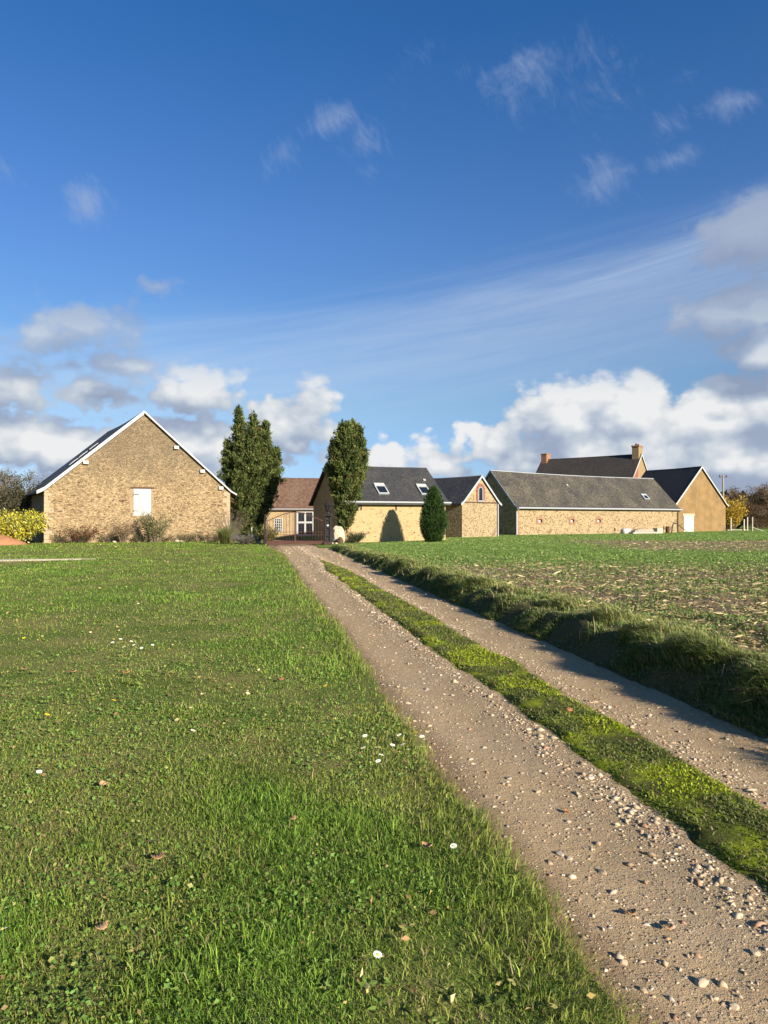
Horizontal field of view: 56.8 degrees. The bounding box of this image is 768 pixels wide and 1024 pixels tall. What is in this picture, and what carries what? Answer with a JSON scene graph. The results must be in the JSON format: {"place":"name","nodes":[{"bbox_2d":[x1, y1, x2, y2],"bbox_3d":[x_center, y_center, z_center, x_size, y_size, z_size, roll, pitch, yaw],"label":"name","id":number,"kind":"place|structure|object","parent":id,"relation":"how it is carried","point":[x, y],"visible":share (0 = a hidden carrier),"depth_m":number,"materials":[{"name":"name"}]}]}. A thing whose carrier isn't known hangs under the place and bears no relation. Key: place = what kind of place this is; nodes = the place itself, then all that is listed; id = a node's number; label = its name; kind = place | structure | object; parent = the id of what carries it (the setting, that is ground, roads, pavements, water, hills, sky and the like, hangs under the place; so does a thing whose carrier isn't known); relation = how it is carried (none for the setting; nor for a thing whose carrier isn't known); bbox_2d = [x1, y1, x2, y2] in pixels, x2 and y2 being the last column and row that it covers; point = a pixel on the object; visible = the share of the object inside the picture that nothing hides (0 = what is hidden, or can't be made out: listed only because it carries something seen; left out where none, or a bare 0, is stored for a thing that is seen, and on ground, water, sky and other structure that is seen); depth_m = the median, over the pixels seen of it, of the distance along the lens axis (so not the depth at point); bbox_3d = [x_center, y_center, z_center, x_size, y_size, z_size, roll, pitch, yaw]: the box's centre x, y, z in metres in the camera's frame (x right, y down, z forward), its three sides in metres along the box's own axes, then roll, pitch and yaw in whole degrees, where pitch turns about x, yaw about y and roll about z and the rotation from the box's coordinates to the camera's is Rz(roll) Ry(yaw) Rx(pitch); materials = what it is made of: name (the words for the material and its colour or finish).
{"place":"outdoors","nodes":[
{"label":"outdoors","id":0,"kind":"place"},
{"bbox_2d":[0,558,95,561],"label":"sandy path","id":1,"kind":"structure","parent":0,"point":[1,560],"depth_m":26.45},
{"bbox_2d":[214,526,235,543],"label":"ornamental grass","id":2,"kind":"object","parent":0,"point":[222,533],"depth_m":43.39,"materials":[{"name":"plant"}]},
{"bbox_2d":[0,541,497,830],"bbox_3d":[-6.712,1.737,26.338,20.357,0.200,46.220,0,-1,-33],"label":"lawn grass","id":3,"kind":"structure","parent":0,"point":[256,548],"depth_m":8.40,"materials":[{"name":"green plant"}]},
{"bbox_2d":[0,542,659,1023],"bbox_3d":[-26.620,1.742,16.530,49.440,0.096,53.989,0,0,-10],"label":"lawn","id":4,"kind":"structure","parent":0,"point":[74,638],"depth_m":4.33,"materials":[{"name":"plant"}]},
{"bbox_2d":[0,927,6,959],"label":"daisy","id":5,"kind":"object","parent":4,"relation":"on","point":[2,928],"visible":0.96,"depth_m":2.54,"materials":[{"name":"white plant"}]},
{"bbox_2d":[0,535,27,544],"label":"dirt mound","id":6,"kind":"object","parent":4,"relation":"on","point":[6,540],"visible":0.69,"depth_m":41.43,"materials":[{"name":"soil"}]},
{"bbox_2d":[0,507,54,542],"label":"variegated shrub","id":7,"kind":"object","parent":4,"relation":"on","point":[22,527],"visible":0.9,"depth_m":42.80,"materials":[{"name":"yellow plant"}]},
{"bbox_2d":[50,535,65,542],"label":"border plant","id":8,"kind":"object","parent":4,"relation":"on","point":[61,540],"visible":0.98,"depth_m":44.43,"materials":[{"name":"brown plant"}]},
{"bbox_2d":[56,523,103,542],"bbox_3d":[-18.998,1.344,44.556,3.080,1.327,2.515,0,0,0],"label":"red barberry bush","id":9,"kind":"object","parent":4,"relation":"on","point":[86,532],"visible":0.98,"depth_m":44.32,"materials":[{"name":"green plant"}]},
{"bbox_2d":[95,920,111,928],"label":"fallen leaf","id":10,"kind":"object","parent":4,"relation":"on","point":[102,925],"visible":1,"depth_m":2.68,"materials":[{"name":"brown plant"}]},
{"bbox_2d":[99,780,107,784],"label":"fallen leaf","id":11,"kind":"object","parent":4,"relation":"on","point":[101,782],"visible":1,"depth_m":4.09,"materials":[{"name":"brown plant"}]},
{"bbox_2d":[110,516,138,542],"bbox_3d":[-16.592,1.110,45.606,1.922,1.804,1.934,0,0,0],"label":"brown twiggy bush","id":12,"kind":"object","parent":4,"relation":"on","point":[122,537],"visible":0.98,"depth_m":45.51,"materials":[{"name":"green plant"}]},
{"bbox_2d":[151,852,164,858],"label":"fallen leaf","id":13,"kind":"object","parent":4,"relation":"on","point":[158,855],"visible":1,"depth_m":3.24,"materials":[{"name":"brown plant"}]},
{"bbox_2d":[210,505,249,541],"bbox_3d":[-10.108,0.707,47.250,3.005,2.636,2.986,0,0,0],"label":"grey twig bush","id":14,"kind":"object","parent":4,"relation":"on","point":[236,523],"visible":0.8,"depth_m":47.04,"materials":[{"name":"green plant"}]},
{"bbox_2d":[226,533,259,543],"bbox_3d":[-8.283,1.592,42.616,2.165,0.786,2.537,0,-1,-18],"label":"lavender bush","id":15,"kind":"object","parent":4,"relation":"on","point":[241,539],"visible":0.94,"depth_m":42.25,"materials":[{"name":"grey plant"}]},
{"bbox_2d":[264,514,265,544],"bbox_3d":[-6.950,1.131,41.492,0.160,2.040,0.160,0,0,0],"label":"iron gate post","id":16,"kind":"object","parent":4,"relation":"on","point":[264,529],"visible":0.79,"depth_m":41.44,"materials":[{"name":"grey metal"}]},
{"bbox_2d":[266,509,323,544],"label":"iron gate","id":17,"kind":"structure","parent":16,"relation":"attached to","point":[294,542],"depth_m":41.48,"materials":[{"name":"brown metal"}]},
{"bbox_2d":[254,524,279,544],"bbox_3d":[-6.966,1.323,42.316,1.658,1.320,1.650,0,0,0],"label":"golden leaved shrub","id":18,"kind":"object","parent":4,"relation":"on","point":[274,533],"visible":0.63,"depth_m":42.08,"materials":[{"name":"green plant"}]},
{"bbox_2d":[0,583,566,1023],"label":"lawn rosettes","id":19,"kind":"object","parent":4,"relation":"on","point":[388,981],"visible":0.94,"depth_m":2.81,"materials":[{"name":"green plant"}]},
{"bbox_2d":[370,951,381,980],"bbox_3d":[-0.034,1.548,2.409,0.034,0.121,0.035,16,12,14],"label":"daisy","id":20,"kind":"object","parent":4,"relation":"on","point":[377,954],"visible":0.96,"depth_m":2.40,"materials":[{"name":"white plant"}]},
{"bbox_2d":[421,841,433,846],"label":"fallen leaf","id":21,"kind":"object","parent":4,"relation":"on","point":[425,844],"visible":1,"depth_m":3.33,"materials":[{"name":"brown plant"}]},
{"bbox_2d":[450,843,456,863],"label":"daisy","id":22,"kind":"object","parent":4,"relation":"on","point":[453,845],"visible":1,"depth_m":3.17,"materials":[{"name":"white plant"}]},
{"bbox_2d":[0,0,767,495],"label":"sky","id":23,"kind":"structure","parent":0,"point":[481,236],"materials":[{"name":"blue"}]},
{"bbox_2d":[24,520,758,542],"bbox_3d":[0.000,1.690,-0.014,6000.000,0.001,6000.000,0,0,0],"label":"ground","id":24,"kind":"structure","parent":0,"point":[27,541],"depth_m":58.59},
{"bbox_2d":[0,454,40,518],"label":"bare tree","id":25,"kind":"object","parent":24,"relation":"on","point":[31,473],"visible":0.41,"depth_m":56.12,"materials":[{"name":"brown plant"}]},
{"bbox_2d":[0,469,46,519],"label":"olive thicket","id":26,"kind":"object","parent":24,"relation":"on","point":[18,496],"visible":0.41,"depth_m":52.31,"materials":[{"name":"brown plant"}]},
{"bbox_2d":[96,532,115,541],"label":"border plant","id":27,"kind":"object","parent":24,"relation":"on","point":[106,537],"visible":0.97,"depth_m":45.76,"materials":[{"name":"brown plant"}]},
{"bbox_2d":[22,411,236,542],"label":"stone barn","id":28,"kind":"structure","parent":24,"relation":"on","point":[145,461],"depth_m":47.48,"materials":[{"name":"stone"}]},
{"bbox_2d":[131,532,144,541],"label":"border plant","id":29,"kind":"object","parent":24,"relation":"on","point":[137,536],"visible":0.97,"depth_m":46.70,"materials":[{"name":"green plant"}]},
{"bbox_2d":[136,506,176,541],"bbox_3d":[-14.849,0.818,46.589,2.762,2.407,2.748,0,0,0],"label":"leaved shrub","id":30,"kind":"object","parent":24,"relation":"on","point":[150,528],"visible":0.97,"depth_m":46.30,"materials":[{"name":"green plant"}]},
{"bbox_2d":[161,534,173,541],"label":"border plant","id":31,"kind":"object","parent":24,"relation":"on","point":[168,539],"visible":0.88,"depth_m":47.77,"materials":[{"name":"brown plant"}]},
{"bbox_2d":[174,532,187,541],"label":"border plant","id":32,"kind":"object","parent":24,"relation":"on","point":[184,537],"visible":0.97,"depth_m":48.03,"materials":[{"name":"brown plant"}]},
{"bbox_2d":[181,532,197,541],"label":"border plant","id":33,"kind":"object","parent":24,"relation":"on","point":[192,537],"visible":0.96,"depth_m":48.56,"materials":[{"name":"brown plant"}]},
{"bbox_2d":[195,533,212,541],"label":"border plant","id":34,"kind":"object","parent":24,"relation":"on","point":[205,538],"visible":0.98,"depth_m":48.68,"materials":[{"name":"brown plant"}]},
{"bbox_2d":[216,404,286,538],"bbox_3d":[-10.042,-2.915,53.137,4.711,10.308,3.854,0,-1,33],"label":"cypress tree","id":35,"kind":"object","parent":24,"relation":"on","point":[252,469],"visible":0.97,"depth_m":52.42,"materials":[{"name":"green plant"}]},
{"bbox_2d":[323,514,332,544],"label":"gate pillar","id":36,"kind":"structure","parent":24,"relation":"on","point":[327,541],"depth_m":41.37,"materials":[{"name":"metal"}]},
{"bbox_2d":[324,500,331,513],"bbox_3d":[-3.270,-0.308,41.554,0.500,0.800,0.433,0,0,0],"label":"lantern","id":37,"kind":"object","parent":36,"relation":"on","point":[328,505],"visible":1,"depth_m":41.47,"materials":[{"name":"metal"}]},
{"bbox_2d":[0,486,764,521],"bbox_3d":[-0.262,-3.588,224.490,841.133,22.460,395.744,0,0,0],"label":"distant wood","id":38,"kind":"object","parent":24,"relation":"on","point":[235,519],"depth_m":310.57,"materials":[{"name":"brown plant"}]},
{"bbox_2d":[433,475,501,536],"bbox_3d":[5.437,-0.235,60.119,5.170,5.487,7.371,0,-1,-43],"label":"arched window outbuilding","id":39,"kind":"structure","parent":24,"relation":"on","point":[472,509],"depth_m":57.42,"materials":[{"name":"beige stone"}]},
{"bbox_2d":[476,484,484,501],"bbox_3d":[7.843,-1.568,57.547,1.040,1.450,0.105,0,-1,-43],"label":"arched window","id":40,"kind":"structure","parent":39,"relation":"in","point":[480,491],"depth_m":57.55,"materials":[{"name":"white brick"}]},
{"bbox_2d":[536,444,647,477],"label":"farmhouse","id":41,"kind":"object","parent":24,"relation":"on","point":[633,465],"visible":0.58,"depth_m":97.22,"materials":[{"name":"stone"}]},
{"bbox_2d":[724,485,755,528],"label":"autumn tree","id":42,"kind":"object","parent":24,"relation":"on","point":[733,496],"visible":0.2,"depth_m":102.34,"materials":[{"name":"brown plant"}]},
{"bbox_2d":[736,494,767,527],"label":"autumn tree","id":43,"kind":"object","parent":24,"relation":"on","point":[753,524],"visible":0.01,"depth_m":111.09,"materials":[{"name":"brown plant"}]},
{"bbox_2d":[737,500,767,528],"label":"autumn tree","id":44,"kind":"object","parent":24,"relation":"on","point":[758,517],"visible":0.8,"depth_m":101.50,"materials":[{"name":"brown plant"}]},
{"bbox_2d":[261,540,767,1023],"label":"track","id":45,"kind":"structure","parent":0,"point":[630,886],"depth_m":4.06,"materials":[{"name":"beige gravel"}]},
{"bbox_2d":[1,544,767,1022],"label":"leaf litter","id":46,"kind":"object","parent":45,"relation":"on","point":[589,994],"visible":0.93,"depth_m":5.37,"materials":[{"name":"plant"}]},
{"bbox_2d":[318,558,767,898],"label":"grass median","id":47,"kind":"object","parent":45,"relation":"on","point":[707,837],"depth_m":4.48,"materials":[{"name":"green plant"}]},
{"bbox_2d":[555,851,563,856],"bbox_3d":[0.841,1.637,3.401,0.044,0.021,0.028,0,-1,31],"label":"stone","id":48,"kind":"object","parent":45,"relation":"on","point":[559,853],"visible":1,"depth_m":3.40,"materials":[{"name":"white stone"}]},
{"bbox_2d":[598,868,606,874],"bbox_3d":[0.995,1.644,3.243,0.034,0.019,0.047,0,-1,-28],"label":"stone","id":49,"kind":"object","parent":45,"relation":"on","point":[602,871],"visible":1,"depth_m":3.23,"materials":[{"name":"beige stone"}]},
{"bbox_2d":[619,959,627,965],"bbox_3d":[0.864,1.627,2.564,0.031,0.021,0.028,0,-1,23],"label":"stone","id":50,"kind":"object","parent":45,"relation":"on","point":[623,962],"visible":1,"depth_m":2.56,"materials":[{"name":"beige stone"}]},
{"bbox_2d":[624,908,636,914],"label":"fallen leaf","id":51,"kind":"object","parent":45,"relation":"on","point":[632,911],"visible":1,"depth_m":2.89,"materials":[{"name":"brown plant"}]},
{"bbox_2d":[639,986,647,992],"bbox_3d":[0.882,1.622,2.411,0.026,0.018,0.028,0,-1,-43],"label":"stone","id":52,"kind":"object","parent":45,"relation":"on","point":[643,989],"visible":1,"depth_m":2.40,"materials":[{"name":"beige stone"}]},
{"bbox_2d":[663,923,674,929],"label":"fallen leaf","id":53,"kind":"object","parent":45,"relation":"on","point":[670,926],"visible":1,"depth_m":2.79,"materials":[{"name":"brown plant"}]},
{"bbox_2d":[695,977,708,987],"bbox_3d":[1.101,1.631,2.466,0.047,0.028,0.039,0,-1,-24],"label":"stone","id":54,"kind":"object","parent":45,"relation":"on","point":[700,982],"visible":1,"depth_m":2.46,"materials":[{"name":"beige stone"}]},
{"bbox_2d":[729,1002,739,1010],"bbox_3d":[1.157,1.635,2.349,0.028,0.021,0.030,0,-1,-34],"label":"stone","id":55,"kind":"object","parent":45,"relation":"on","point":[734,1006],"visible":1,"depth_m":2.34,"materials":[{"name":"beige stone"}]},
{"bbox_2d":[750,949,760,955],"bbox_3d":[1.379,1.637,2.637,0.034,0.018,0.032,0,-1,22],"label":"stone","id":56,"kind":"object","parent":45,"relation":"on","point":[755,952],"visible":1,"depth_m":2.63,"materials":[{"name":"beige stone"}]},
{"bbox_2d":[296,527,767,652],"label":"field","id":57,"kind":"structure","parent":0,"point":[587,549],"depth_m":22.84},
{"bbox_2d":[262,478,318,537],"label":"tiled cottage","id":58,"kind":"structure","parent":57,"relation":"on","point":[295,494],"depth_m":61.54,"materials":[{"name":"red tile"}]},
{"bbox_2d":[274,518,282,531],"bbox_3d":[-9.126,1.120,61.444,0.720,1.160,0.080,0,0,-2],"label":"window","id":59,"kind":"structure","parent":58,"relation":"in","point":[277,521],"depth_m":61.41,"materials":[{"name":"white paint"}]},
{"bbox_2d":[331,526,344,542],"bbox_3d":[-2.880,1.566,44.964,0.889,1.412,0.788,0,-1,-30],"label":"boulder","id":60,"kind":"object","parent":57,"relation":"on","point":[338,532],"visible":0.69,"depth_m":44.72,"materials":[{"name":"stone"}]},
{"bbox_2d":[337,537,343,543],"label":"boulder","id":61,"kind":"object","parent":57,"relation":"on","point":[339,539],"visible":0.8,"depth_m":44.15,"materials":[{"name":"brown stone"}]},
{"bbox_2d":[321,418,370,531],"bbox_3d":[-2.472,-1.988,46.005,2.987,8.302,3.055,0,-1,27],"label":"columnar cypress tree","id":62,"kind":"object","parent":57,"relation":"on","point":[345,468],"visible":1,"depth_m":45.47,"materials":[{"name":"green plant"}]},
{"bbox_2d":[345,531,368,542],"bbox_3d":[-1.788,1.589,45.109,1.554,0.814,1.428,0,-1,-18],"label":"dark bush","id":63,"kind":"object","parent":57,"relation":"on","point":[358,538],"visible":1,"depth_m":45.02,"materials":[{"name":"green plant"}]},
{"bbox_2d":[308,466,451,541],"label":"slate roofed longhouse","id":64,"kind":"structure","parent":57,"relation":"on","point":[392,503],"depth_m":47.72,"materials":[{"name":"beige stone"}]},
{"bbox_2d":[373,483,389,493],"bbox_3d":[-0.186,-1.577,47.780,0.780,0.808,1.014,0,-1,-24],"label":"roof window","id":65,"kind":"structure","parent":64,"relation":"in","point":[381,488],"depth_m":47.76,"materials":[{"name":"white glass"}]},
{"bbox_2d":[416,484,428,494],"bbox_3d":[2.737,-1.566,49.081,0.780,0.808,1.014,0,-1,-24],"label":"roof window","id":66,"kind":"structure","parent":64,"relation":"in","point":[422,488],"depth_m":49.13,"materials":[{"name":"white glass"}]},
{"bbox_2d":[418,485,448,541],"bbox_3d":[3.078,0.166,43.987,1.964,3.751,1.956,0,0,0],"label":"clipped yew","id":67,"kind":"object","parent":57,"relation":"on","point":[433,524],"visible":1,"depth_m":43.57,"materials":[{"name":"green plant"}]},
{"bbox_2d":[351,533,767,656],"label":"crop sprouts","id":68,"kind":"object","parent":57,"relation":"on","point":[612,557],"visible":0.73,"depth_m":19.29,"materials":[{"name":"green plant"}]},
{"bbox_2d":[397,538,767,653],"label":"stubble straw","id":69,"kind":"object","parent":57,"relation":"on","point":[752,640],"visible":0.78,"depth_m":13.52,"materials":[{"name":"beige plant"}]},
{"bbox_2d":[485,470,682,534],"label":"long stone barn","id":70,"kind":"structure","parent":57,"relation":"on","point":[537,503],"depth_m":70.96,"materials":[{"name":"stone"}]},
{"bbox_2d":[620,528,630,533],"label":"white tank","id":71,"kind":"object","parent":57,"relation":"on","point":[625,530],"visible":0.79,"depth_m":70.66,"materials":[{"name":"paint"}]},
{"bbox_2d":[628,529,657,533],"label":"stone slab stack","id":72,"kind":"object","parent":57,"relation":"on","point":[642,531],"visible":0.91,"depth_m":70.95,"materials":[{"name":"beige stone"}]},
{"bbox_2d":[653,528,662,532],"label":"white block","id":73,"kind":"object","parent":57,"relation":"on","point":[659,530],"depth_m":73.21,"materials":[{"name":"stone"}]},
{"bbox_2d":[665,526,669,532],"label":"rusty barrel","id":74,"kind":"object","parent":57,"relation":"on","point":[667,528],"visible":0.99,"depth_m":75.85,"materials":[{"name":"orange metal"}]},
{"bbox_2d":[669,521,685,532],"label":"dead branch","id":75,"kind":"object","parent":57,"relation":"on","point":[677,524],"visible":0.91,"depth_m":75.01,"materials":[{"name":"brown wood"}]},
{"bbox_2d":[641,466,728,531],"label":"ochre gabled barn","id":76,"kind":"structure","parent":57,"relation":"on","point":[694,494],"depth_m":84.09,"materials":[{"name":"paint"}]},
{"bbox_2d":[684,516,688,531],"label":"door","id":77,"kind":"structure","parent":76,"relation":"in","point":[686,518],"depth_m":82.68,"materials":[{"name":"white paint"}]},
{"bbox_2d":[689,516,693,531],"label":"door","id":78,"kind":"structure","parent":76,"relation":"in","point":[691,518],"depth_m":83.03,"materials":[{"name":"white paint"}]},
{"bbox_2d":[719,475,726,497],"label":"utility pole","id":79,"kind":"object","parent":57,"relation":"on","point":[723,485],"visible":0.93,"depth_m":97.97,"materials":[{"name":"brown wood"}]},
{"bbox_2d":[724,494,749,529],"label":"golden bush","id":80,"kind":"object","parent":57,"relation":"on","point":[734,513],"visible":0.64,"depth_m":92.86,"materials":[{"name":"yellow plant"}]},
{"bbox_2d":[742,484,767,515],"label":"autumn tree","id":81,"kind":"object","parent":57,"relation":"on","point":[764,500],"visible":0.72,"depth_m":103.82,"materials":[{"name":"brown plant"}]},
{"bbox_2d":[751,517,762,530],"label":"fence post","id":82,"kind":"object","parent":57,"relation":"on","point":[752,527],"visible":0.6,"depth_m":84.92,"materials":[{"name":"wood"}]},
{"bbox_2d":[747,483,767,519],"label":"autumn tree","id":83,"kind":"object","parent":57,"relation":"on","point":[766,485],"visible":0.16,"depth_m":107.34,"materials":[{"name":"brown plant"}]},
{"bbox_2d":[320,542,767,737],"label":"earth bank","id":84,"kind":"structure","parent":0,"point":[604,653],"depth_m":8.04,"materials":[{"name":"green plant"}]},
{"bbox_2d":[336,546,767,703],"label":"bank stalks","id":85,"kind":"object","parent":84,"relation":"on","point":[575,611],"visible":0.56,"depth_m":8.54,"materials":[{"name":"plant"}]}
]}

